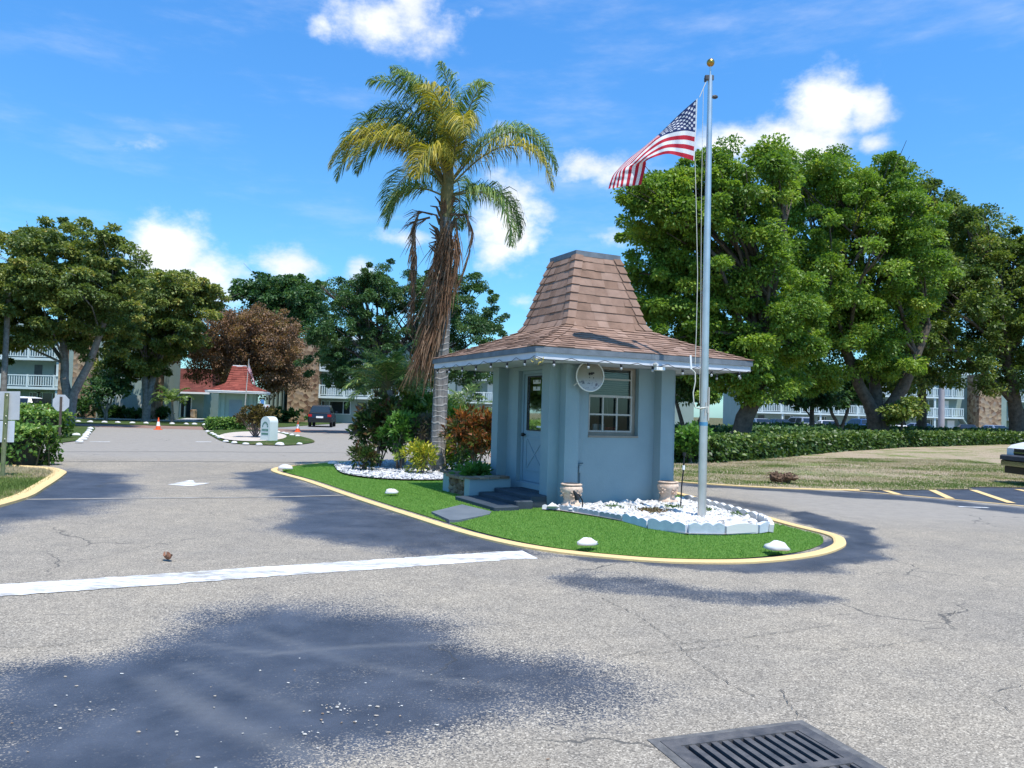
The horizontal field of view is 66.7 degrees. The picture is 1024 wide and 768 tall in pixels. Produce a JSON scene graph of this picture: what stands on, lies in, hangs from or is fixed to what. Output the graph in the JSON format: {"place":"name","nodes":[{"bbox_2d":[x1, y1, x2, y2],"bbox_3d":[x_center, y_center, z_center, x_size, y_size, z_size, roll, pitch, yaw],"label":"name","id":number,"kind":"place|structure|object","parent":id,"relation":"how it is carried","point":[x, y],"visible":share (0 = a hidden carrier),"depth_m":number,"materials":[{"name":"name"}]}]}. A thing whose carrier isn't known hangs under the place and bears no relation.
{"place":"outdoors","nodes":[
{"label":"outdoors","id":0,"kind":"place"},
{"bbox_2d":[0,324,68,408],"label":"apartment block","id":1,"kind":"structure","parent":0,"point":[31,373],"depth_m":71.36,"materials":[{"name":"green paint"}]},
{"bbox_2d":[37,392,54,406],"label":"window","id":2,"kind":"structure","parent":1,"relation":"in","point":[48,397],"depth_m":71.33,"materials":[{"name":"glass"}]},
{"bbox_2d":[55,425,94,441],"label":"corner lawn","id":3,"kind":"structure","parent":0,"point":[81,430],"depth_m":37.01,"materials":[{"name":"plant"}]},
{"bbox_2d":[0,289,20,390],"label":"tree","id":4,"kind":"object","parent":3,"relation":"on","point":[4,368],"visible":0.58,"depth_m":43.97,"materials":[{"name":"plant"}]},
{"bbox_2d":[0,406,76,437],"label":"hedge","id":5,"kind":"object","parent":3,"relation":"on","point":[45,417],"visible":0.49,"depth_m":31.01,"materials":[{"name":"green plant"}]},
{"bbox_2d":[20,401,58,416],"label":"hedge","id":6,"kind":"object","parent":3,"relation":"on","point":[28,405],"visible":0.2,"depth_m":39.10,"materials":[{"name":"green plant"}]},
{"bbox_2d":[53,395,68,435],"bbox_3d":[-16.911,1.312,29.098,0.619,1.832,0.063,2,-2,0],"label":"stop sign","id":7,"kind":"object","parent":3,"relation":"on","point":[60,403],"visible":0.88,"depth_m":29.14,"materials":[{"name":"metal"}]},
{"bbox_2d":[0,215,169,424],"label":"spreading tree","id":8,"kind":"object","parent":3,"relation":"on","point":[94,284],"visible":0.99,"depth_m":45.50,"materials":[{"name":"green plant"}]},
{"bbox_2d":[75,418,328,426],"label":"court lawn","id":9,"kind":"structure","parent":0,"point":[139,422],"depth_m":59.78,"materials":[{"name":"plant"}]},
{"bbox_2d":[20,396,48,408],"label":"parked car","id":10,"kind":"object","parent":9,"relation":"on","point":[24,399],"visible":0.02,"depth_m":55.24,"materials":[{"name":"white paint"}]},
{"bbox_2d":[76,395,113,418],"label":"foundation shrub","id":11,"kind":"object","parent":9,"relation":"on","point":[83,407],"visible":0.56,"depth_m":63.72,"materials":[{"name":"green plant"}]},
{"bbox_2d":[80,372,134,420],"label":"bare shrub tree","id":12,"kind":"object","parent":9,"relation":"on","point":[102,386],"visible":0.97,"depth_m":59.54,"materials":[{"name":"green plant"}]},
{"bbox_2d":[98,404,125,417],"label":"foundation shrub","id":13,"kind":"object","parent":9,"relation":"on","point":[116,412],"visible":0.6,"depth_m":65.37,"materials":[{"name":"green plant"}]},
{"bbox_2d":[65,318,180,419],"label":"apartment block","id":14,"kind":"structure","parent":9,"relation":"on","point":[135,398],"depth_m":66.00,"materials":[{"name":"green paint"}]},
{"bbox_2d":[119,406,159,418],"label":"foundation shrub","id":15,"kind":"object","parent":9,"relation":"on","point":[131,413],"visible":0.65,"depth_m":65.25,"materials":[{"name":"green plant"}]},
{"bbox_2d":[76,417,202,421],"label":"courtyard kerb","id":16,"kind":"structure","parent":9,"relation":"on","point":[139,419],"depth_m":63.91,"materials":[{"name":"concrete"}]},
{"bbox_2d":[89,267,238,421],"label":"spreading tree","id":17,"kind":"object","parent":9,"relation":"on","point":[175,334],"visible":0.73,"depth_m":59.94,"materials":[{"name":"green plant"}]},
{"bbox_2d":[157,405,174,419],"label":"foundation shrub","id":18,"kind":"object","parent":9,"relation":"on","point":[163,414],"visible":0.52,"depth_m":66.64,"materials":[{"name":"green plant"}]},
{"bbox_2d":[149,385,194,422],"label":"palm","id":19,"kind":"object","parent":9,"relation":"on","point":[171,395],"visible":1,"depth_m":57.84,"materials":[{"name":"green plant"}]},
{"bbox_2d":[178,368,225,417],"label":"lodge","id":20,"kind":"structure","parent":9,"relation":"on","point":[203,404],"depth_m":80.19,"materials":[{"name":"green paint"}]},
{"bbox_2d":[205,365,270,424],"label":"guard booth","id":21,"kind":"object","parent":9,"relation":"on","point":[231,391],"visible":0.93,"depth_m":57.35,"materials":[{"name":"red tile"}]},
{"bbox_2d":[171,301,313,400],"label":"rusty tree","id":22,"kind":"object","parent":9,"relation":"on","point":[259,338],"visible":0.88,"depth_m":66.75,"materials":[{"name":"orange plant"}]},
{"bbox_2d":[228,270,328,336],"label":"tall tree","id":23,"kind":"object","parent":9,"relation":"on","point":[297,295],"visible":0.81,"depth_m":84.75,"materials":[{"name":"green plant"}]},
{"bbox_2d":[276,407,307,422],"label":"foundation shrub","id":24,"kind":"object","parent":9,"relation":"on","point":[290,413],"visible":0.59,"depth_m":71.73,"materials":[{"name":"green plant"}]},
{"bbox_2d":[76,424,351,433],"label":"brick street","id":25,"kind":"structure","parent":0,"point":[201,428],"depth_m":49.14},
{"bbox_2d":[207,429,314,444],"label":"island","id":26,"kind":"structure","parent":0,"point":[288,439],"depth_m":34.41,"materials":[{"name":"plant"}]},
{"bbox_2d":[199,416,248,430],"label":"hedge","id":27,"kind":"object","parent":26,"relation":"on","point":[220,423],"visible":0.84,"depth_m":45.96,"materials":[{"name":"green plant"}]},
{"bbox_2d":[220,431,285,440],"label":"gravel","id":28,"kind":"structure","parent":26,"relation":"on","point":[244,436],"depth_m":36.24,"materials":[{"name":"gravel"}]},
{"bbox_2d":[232,403,281,436],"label":"topiary shrub","id":29,"kind":"object","parent":26,"relation":"on","point":[258,412],"visible":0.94,"depth_m":35.71,"materials":[{"name":"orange plant"}]},
{"bbox_2d":[260,416,277,440],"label":"sign block","id":30,"kind":"structure","parent":26,"relation":"on","point":[269,429],"depth_m":33.16,"materials":[{"name":"white"}]},
{"bbox_2d":[266,341,289,410],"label":"stair tower","id":31,"kind":"structure","parent":0,"point":[280,400],"depth_m":77.26,"materials":[{"name":"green paint"}]},
{"bbox_2d":[278,423,364,430],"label":"parking lot","id":32,"kind":"structure","parent":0,"point":[341,426],"depth_m":58.32,"materials":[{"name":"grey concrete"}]},
{"bbox_2d":[308,405,337,426],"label":"parked car","id":33,"kind":"object","parent":32,"relation":"on","point":[322,413],"visible":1,"depth_m":59.44,"materials":[{"name":"black paint"}]},
{"bbox_2d":[287,337,455,422],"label":"apartment block","id":34,"kind":"structure","parent":32,"relation":"on","point":[319,394],"depth_m":75.98,"materials":[{"name":"green paint"}]},
{"bbox_2d":[321,401,350,414],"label":"window","id":35,"kind":"structure","parent":34,"relation":"in","point":[339,406],"depth_m":76.92,"materials":[{"name":"grey glass"}]},
{"bbox_2d":[675,398,693,424],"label":"apartment block","id":36,"kind":"structure","parent":32,"relation":"on","point":[687,412],"depth_m":61.97,"materials":[{"name":"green paint"}]},
{"bbox_2d":[771,376,850,426],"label":"tree","id":37,"kind":"object","parent":32,"relation":"on","point":[831,400],"visible":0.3,"depth_m":51.08,"materials":[{"name":"green plant"}]},
{"bbox_2d":[827,376,861,428],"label":"tree","id":38,"kind":"object","parent":32,"relation":"on","point":[852,396],"visible":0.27,"depth_m":54.77,"materials":[{"name":"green plant"}]},
{"bbox_2d":[753,421,1007,431],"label":"hedge","id":39,"kind":"object","parent":32,"relation":"on","point":[850,426],"visible":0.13,"depth_m":56.22,"materials":[{"name":"green plant"}]},
{"bbox_2d":[938,382,944,426],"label":"stair pole","id":40,"kind":"object","parent":32,"relation":"on","point":[941,408],"visible":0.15,"depth_m":89.78,"materials":[{"name":"concrete"}]},
{"bbox_2d":[76,417,722,427],"bbox_3d":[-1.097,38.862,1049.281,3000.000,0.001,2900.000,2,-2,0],"label":"ground","id":41,"kind":"structure","parent":0,"point":[714,421],"depth_m":173.07,"materials":[{"name":"asphalt"}]},
{"bbox_2d":[293,258,509,414],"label":"fine leaf tree","id":42,"kind":"object","parent":41,"relation":"on","point":[367,286],"visible":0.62,"depth_m":46.66,"materials":[{"name":"green plant"}]},
{"bbox_2d":[334,459,472,478],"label":"pale gravel","id":43,"kind":"structure","parent":0,"point":[386,469],"depth_m":18.14,"materials":[{"name":"gravel"}]},
{"bbox_2d":[346,439,384,470],"bbox_3d":[-3.533,1.724,18.552,0.805,0.837,0.942,3,-3,-38],"label":"croton","id":44,"kind":"object","parent":43,"relation":"on","point":[367,454],"visible":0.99,"depth_m":18.46,"materials":[{"name":"green plant"}]},
{"bbox_2d":[345,387,403,466],"bbox_3d":[-3.439,1.115,19.624,1.389,2.110,1.564,3,-2,-31],"label":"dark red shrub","id":45,"kind":"object","parent":43,"relation":"on","point":[373,415],"visible":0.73,"depth_m":19.44,"materials":[{"name":"green plant"}]},
{"bbox_2d":[339,337,431,465],"bbox_3d":[-3.272,0.457,20.316,2.383,3.340,2.467,2,-2,0],"label":"date palm","id":46,"kind":"object","parent":43,"relation":"on","point":[389,373],"visible":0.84,"depth_m":20.06,"materials":[{"name":"green plant"}]},
{"bbox_2d":[373,409,420,468],"bbox_3d":[-2.796,1.381,19.089,1.166,1.568,1.100,2,-2,0],"label":"green shrub","id":47,"kind":"object","parent":43,"relation":"on","point":[400,422],"visible":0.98,"depth_m":18.96,"materials":[{"name":"green plant"}]},
{"bbox_2d":[392,437,439,473],"bbox_3d":[-2.238,1.694,18.097,1.196,0.964,1.015,2,-2,0],"label":"yellow croton","id":48,"kind":"object","parent":43,"relation":"on","point":[420,450],"visible":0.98,"depth_m":18.00,"materials":[{"name":"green plant"}]},
{"bbox_2d":[394,389,452,448],"bbox_3d":[-2.480,1.169,20.873,1.788,2.141,1.452,2,-2,0],"label":"green shrub","id":49,"kind":"object","parent":43,"relation":"on","point":[414,405],"visible":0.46,"depth_m":20.69,"materials":[{"name":"green plant"}]},
{"bbox_2d":[399,411,449,468],"bbox_3d":[-2.187,1.414,19.423,1.422,1.562,1.226,2,-2,0],"label":"twiggy shrub","id":50,"kind":"object","parent":43,"relation":"on","point":[423,434],"visible":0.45,"depth_m":19.30,"materials":[{"name":"green plant"}]},
{"bbox_2d":[327,60,558,471],"bbox_3d":[-1.744,-2.832,19.164,5.680,10.039,4.250,2,-2,0],"label":"queen palm","id":51,"kind":"object","parent":43,"relation":"on","point":[433,340],"visible":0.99,"depth_m":18.80,"materials":[{"name":"plant"}]},
{"bbox_2d":[445,444,478,469],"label":"leafy plant","id":52,"kind":"object","parent":43,"relation":"on","point":[453,461],"visible":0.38,"depth_m":18.93,"materials":[{"name":"green plant"}]},
{"bbox_2d":[438,402,491,462],"bbox_3d":[-0.860,1.306,18.316,1.869,1.780,1.582,2,-2,0],"label":"croton shrub","id":53,"kind":"object","parent":43,"relation":"on","point":[473,433],"visible":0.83,"depth_m":18.12,"materials":[{"name":"orange plant"}]},
{"bbox_2d":[447,401,485,461],"bbox_3d":[-1.278,1.443,22.311,3.075,1.873,1.594,2,-2,0],"label":"green shrub","id":54,"kind":"object","parent":43,"relation":"on","point":[450,413],"visible":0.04,"depth_m":22.04,"materials":[{"name":"green plant"}]},
{"bbox_2d":[455,372,492,411],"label":"apartment block","id":55,"kind":"structure","parent":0,"point":[486,391],"depth_m":89.38,"materials":[{"name":"green paint"}]},
{"bbox_2d":[0,427,1023,767],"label":"road","id":56,"kind":"structure","parent":0,"point":[608,681],"depth_m":5.64,"materials":[{"name":"asphalt"}]},
{"bbox_2d":[0,464,66,506],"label":"roadside kerb","id":57,"kind":"structure","parent":56,"relation":"on","point":[38,488],"depth_m":13.44,"materials":[{"name":"yellow paint"}]},
{"bbox_2d":[26,495,343,499],"bbox_3d":[-5.342,1.910,13.084,5.271,0.001,0.280,2,-2,-22],"label":"pavement seam","id":58,"kind":"object","parent":56,"relation":"on","point":[184,497],"visible":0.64,"depth_m":13.08,"materials":[{"name":"asphalt"}]},
{"bbox_2d":[63,452,318,462],"bbox_3d":[-8.916,2.174,23.350,9.294,0.001,4.973,2,-2,-20],"label":"lane seam","id":59,"kind":"object","parent":56,"relation":"on","point":[160,461],"visible":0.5,"depth_m":20.68,"materials":[{"name":"grey"}]},
{"bbox_2d":[11,660,581,767],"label":"road crumbs","id":60,"kind":"object","parent":56,"relation":"on","point":[336,706],"visible":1,"depth_m":4.04,"materials":[{"name":"gravel"}]},
{"bbox_2d":[0,480,987,595],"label":"road marking","id":61,"kind":"object","parent":56,"relation":"on","point":[107,582],"visible":1,"depth_m":7.38,"materials":[{"name":"white paint"}]},
{"bbox_2d":[14,597,1020,737],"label":"road cracks","id":62,"kind":"object","parent":56,"relation":"on","point":[731,644],"visible":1,"depth_m":5.26,"materials":[{"name":"grey"}]},
{"bbox_2d":[283,462,823,558],"bbox_3d":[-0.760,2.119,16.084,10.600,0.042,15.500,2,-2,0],"label":"lawn turf","id":63,"kind":"structure","parent":56,"relation":"on","point":[619,546],"depth_m":10.19,"materials":[{"name":"plant"}]},
{"bbox_2d":[431,504,491,523],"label":"walk slab","id":64,"kind":"structure","parent":63,"relation":"on","point":[458,513],"depth_m":11.64,"materials":[{"name":"concrete"}]},
{"bbox_2d":[448,381,491,444],"bbox_3d":[-1.618,1.102,23.518,2.688,2.400,2.394,2,-2,0],"label":"areca palm","id":65,"kind":"object","parent":63,"relation":"on","point":[462,402],"visible":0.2,"depth_m":23.56,"materials":[{"name":"green plant"}]},
{"bbox_2d":[440,470,510,495],"bbox_3d":[-0.717,1.888,14.386,0.830,0.481,1.517,3,-2,-27],"label":"planter box","id":66,"kind":"object","parent":63,"relation":"on","point":[469,485],"visible":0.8,"depth_m":13.83,"materials":[{"name":"blue paint"}]},
{"bbox_2d":[449,459,493,481],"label":"leafy plant","id":67,"kind":"object","parent":66,"relation":"in","point":[479,468],"visible":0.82,"depth_m":14.36,"materials":[{"name":"green plant"}]},
{"bbox_2d":[455,487,546,510],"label":"entrance steps","id":68,"kind":"structure","parent":63,"relation":"on","point":[507,498],"depth_m":12.73,"materials":[{"name":"blue paint"}]},
{"bbox_2d":[577,537,597,545],"bbox_3d":[0.881,1.823,9.036,0.271,0.087,0.159,2,-2,-17],"label":"marker stone","id":69,"kind":"object","parent":63,"relation":"on","point":[585,541],"visible":1,"depth_m":8.98,"materials":[{"name":"stone"}]},
{"bbox_2d":[432,250,753,504],"bbox_3d":[1.294,-0.124,14.433,4.327,4.485,4.327,3,-2,-27],"label":"guard booth","id":70,"kind":"object","parent":63,"relation":"on","point":[611,438],"visible":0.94,"depth_m":13.63,"materials":[{"name":"blue"}]},
{"bbox_2d":[521,374,541,482],"bbox_3d":[0.392,0.782,13.870,0.120,1.925,0.850,3,-2,-27],"label":"door","id":71,"kind":"structure","parent":70,"relation":"in","point":[533,382],"depth_m":13.98,"materials":[{"name":"blue paint"}]},
{"bbox_2d":[574,364,603,391],"bbox_3d":[1.268,-0.130,12.806,0.371,0.519,0.427,0,-2,31],"label":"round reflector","id":72,"kind":"object","parent":70,"relation":"hanging from","point":[591,379],"visible":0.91,"depth_m":12.76,"materials":[{"name":"white paint"}]},
{"bbox_2d":[432,355,752,379],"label":"string lights","id":73,"kind":"object","parent":70,"relation":"hanging from","point":[621,365],"visible":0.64,"depth_m":12.84,"materials":[{"name":"black plastic"}]},
{"bbox_2d":[588,367,637,437],"bbox_3d":[1.726,0.318,13.499,1.030,1.216,0.190,3,-2,-27],"label":"window","id":74,"kind":"structure","parent":70,"relation":"in","point":[611,414],"depth_m":13.55,"materials":[{"name":"glass"}]},
{"bbox_2d":[547,509,758,533],"bbox_3d":[2.644,2.041,12.369,3.482,0.001,3.909,0,-3,38],"label":"rock bed","id":75,"kind":"object","parent":63,"relation":"on","point":[618,519],"visible":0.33,"depth_m":11.42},
{"bbox_2d":[599,511,622,520],"bbox_3d":[1.471,1.946,11.487,0.060,0.090,0.461,2,-2,-37],"label":"edging block","id":76,"kind":"object","parent":75,"relation":"on","point":[610,515],"depth_m":11.46,"materials":[{"name":"concrete"}]},
{"bbox_2d":[622,514,647,527],"bbox_3d":[1.746,1.921,10.976,0.060,0.119,0.663,6,-3,-21],"label":"edging block","id":77,"kind":"object","parent":75,"relation":"on","point":[635,520],"depth_m":10.93,"materials":[{"name":"concrete"}]},
{"bbox_2d":[547,496,758,525],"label":"white gravel","id":78,"kind":"structure","parent":75,"relation":"on","point":[687,513],"depth_m":12.04,"materials":[{"name":"gravel"}]},
{"bbox_2d":[560,482,582,505],"bbox_3d":[0.956,1.784,12.566,0.370,0.362,0.365,2,-2,-17],"label":"stone urn","id":79,"kind":"object","parent":78,"relation":"on","point":[567,489],"visible":0.92,"depth_m":12.44,"materials":[{"name":"stone"}]},
{"bbox_2d":[657,480,678,502],"bbox_3d":[2.714,1.868,13.545,0.370,0.362,0.365,3,-3,-40],"label":"stone urn","id":80,"kind":"object","parent":78,"relation":"on","point":[668,489],"visible":1,"depth_m":13.42,"materials":[{"name":"stone"}]},
{"bbox_2d":[648,518,687,533],"bbox_3d":[2.084,1.897,10.439,0.587,0.149,0.060,0,1,44],"label":"edging block","id":81,"kind":"object","parent":75,"relation":"on","point":[667,525],"depth_m":10.40,"materials":[{"name":"concrete"}]},
{"bbox_2d":[690,59,717,515],"bbox_3d":[2.883,-1.444,11.782,0.362,7.083,0.149,2,-2,0],"label":"flagpole","id":82,"kind":"object","parent":75,"relation":"on","point":[704,395],"visible":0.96,"depth_m":11.73,"materials":[{"name":"metal"}]},
{"bbox_2d":[608,98,697,188],"bbox_3d":[2.172,-3.672,12.019,1.320,1.380,0.406,1,-2,10],"label":"flag","id":83,"kind":"object","parent":82,"relation":"attached to","point":[676,136],"visible":1,"depth_m":11.88,"materials":[{"name":"fabric"}]},
{"bbox_2d":[688,522,724,534],"bbox_3d":[2.556,1.898,10.238,0.475,0.159,0.060,2,5,-4],"label":"edging block","id":84,"kind":"object","parent":75,"relation":"on","point":[716,528],"depth_m":10.21,"materials":[{"name":"concrete"}]},
{"bbox_2d":[725,523,757,534],"bbox_3d":[3.055,1.927,10.379,0.528,0.139,0.060,3,-3,-24],"label":"edging block","id":85,"kind":"object","parent":75,"relation":"on","point":[741,528],"depth_m":10.35,"materials":[{"name":"concrete"}]},
{"bbox_2d":[763,540,789,550],"bbox_3d":[3.097,1.880,9.093,0.309,0.104,0.234,1,-2,6],"label":"marker stone","id":86,"kind":"object","parent":63,"relation":"on","point":[775,545],"visible":1,"depth_m":9.02,"materials":[{"name":"stone"}]},
{"bbox_2d":[271,461,845,563],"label":"island kerb","id":87,"kind":"structure","parent":56,"relation":"on","point":[839,543],"depth_m":9.40,"materials":[{"name":"yellow paint"}]},
{"bbox_2d":[647,720,885,767],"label":"drain grate","id":88,"kind":"object","parent":56,"relation":"in","point":[797,744],"visible":0.94,"depth_m":3.76,"materials":[{"name":"metal"}]},
{"bbox_2d":[850,489,1023,505],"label":"parking marking","id":89,"kind":"object","parent":56,"relation":"on","point":[947,496],"visible":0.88,"depth_m":17.37,"materials":[{"name":"yellow paint"}]},
{"bbox_2d":[1000,442,1023,474],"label":"car","id":90,"kind":"object","parent":56,"relation":"on","point":[1012,460],"visible":1,"depth_m":21.15,"materials":[{"name":"white paint"}]},
{"bbox_2d":[0,0,1023,730],"label":"sky","id":91,"kind":"structure","parent":0,"point":[208,131],"materials":[{"name":"blue"}]},
{"bbox_2d":[673,444,1023,489],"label":"lawn","id":92,"kind":"structure","parent":0,"point":[986,453],"depth_m":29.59,"materials":[{"name":"plant"}]},
{"bbox_2d":[674,420,713,462],"bbox_3d":[5.895,1.928,26.103,1.767,1.483,1.475,2,-2,0],"label":"lime shrub","id":93,"kind":"object","parent":92,"relation":"on","point":[688,435],"visible":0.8,"depth_m":25.79,"materials":[{"name":"green plant"}]},
{"bbox_2d":[675,376,726,427],"bbox_3d":[8.400,0.778,36.360,3.118,4.907,4.800,0,-2,32],"label":"tree","id":94,"kind":"object","parent":92,"relation":"on","point":[683,390],"visible":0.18,"depth_m":35.23,"materials":[{"name":"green plant"}]},
{"bbox_2d":[610,132,833,433],"bbox_3d":[8.869,-3.794,33.082,9.883,14.070,6.204,2,-2,0],"label":"shade tree","id":95,"kind":"object","parent":92,"relation":"on","point":[747,278],"visible":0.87,"depth_m":32.05,"materials":[{"name":"green plant"}]},
{"bbox_2d":[674,422,841,432],"bbox_3d":[12.207,2.757,39.147,15.465,1.849,3.992,3,-2,-31],"label":"hedge","id":96,"kind":"object","parent":92,"relation":"on","point":[729,427],"visible":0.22,"depth_m":38.08,"materials":[{"name":"green plant"}]},
{"bbox_2d":[678,481,859,490],"bbox_3d":[5.944,2.403,18.249,4.189,0.030,0.573,1,-2,13],"label":"lawn edge","id":97,"kind":"object","parent":92,"relation":"on","point":[773,487],"visible":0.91,"depth_m":17.96,"materials":[{"name":"yellow paint"}]},
{"bbox_2d":[764,471,798,482],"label":"root clump","id":98,"kind":"object","parent":92,"relation":"on","point":[775,476],"visible":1,"depth_m":19.14,"materials":[{"name":"brown plant"}]},
{"bbox_2d":[674,428,1023,462],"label":"hedge","id":99,"kind":"object","parent":92,"relation":"on","point":[738,446],"visible":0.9,"depth_m":35.34,"materials":[{"name":"green plant"}]},
{"bbox_2d":[757,140,965,430],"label":"shade tree","id":100,"kind":"object","parent":92,"relation":"on","point":[890,237],"visible":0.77,"depth_m":43.74,"materials":[{"name":"green plant"}]},
{"bbox_2d":[875,395,929,429],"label":"sapling","id":101,"kind":"object","parent":92,"relation":"on","point":[902,410],"visible":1,"depth_m":42.80,"materials":[{"name":"green plant"}]},
{"bbox_2d":[815,161,993,429],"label":"dark tree","id":102,"kind":"object","parent":92,"relation":"on","point":[953,197],"visible":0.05,"depth_m":57.65,"materials":[{"name":"green plant"}]},
{"bbox_2d":[890,198,1023,431],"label":"shade tree","id":103,"kind":"object","parent":92,"relation":"on","point":[992,309],"visible":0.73,"depth_m":52.85,"materials":[{"name":"green plant"}]},
{"bbox_2d":[723,373,1006,427],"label":"apartment block","id":104,"kind":"structure","parent":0,"point":[965,406],"depth_m":99.32,"materials":[{"name":"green paint"}]},
{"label":"verge lawn","id":105,"kind":"structure","parent":0,"visible":0},
{"bbox_2d":[0,391,19,476],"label":"road sign","id":106,"kind":"object","parent":105,"relation":"on","point":[9,405],"visible":0.94,"depth_m":15.22,"materials":[{"name":"metal"}]},
{"bbox_2d":[0,465,59,498],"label":"verge grass","id":107,"kind":"structure","parent":105,"relation":"on","point":[16,482],"depth_m":14.91,"materials":[{"name":"plant"}]},
{"bbox_2d":[0,419,63,466],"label":"hedge","id":108,"kind":"object","parent":105,"relation":"on","point":[26,447],"visible":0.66,"depth_m":18.28,"materials":[{"name":"green plant"}]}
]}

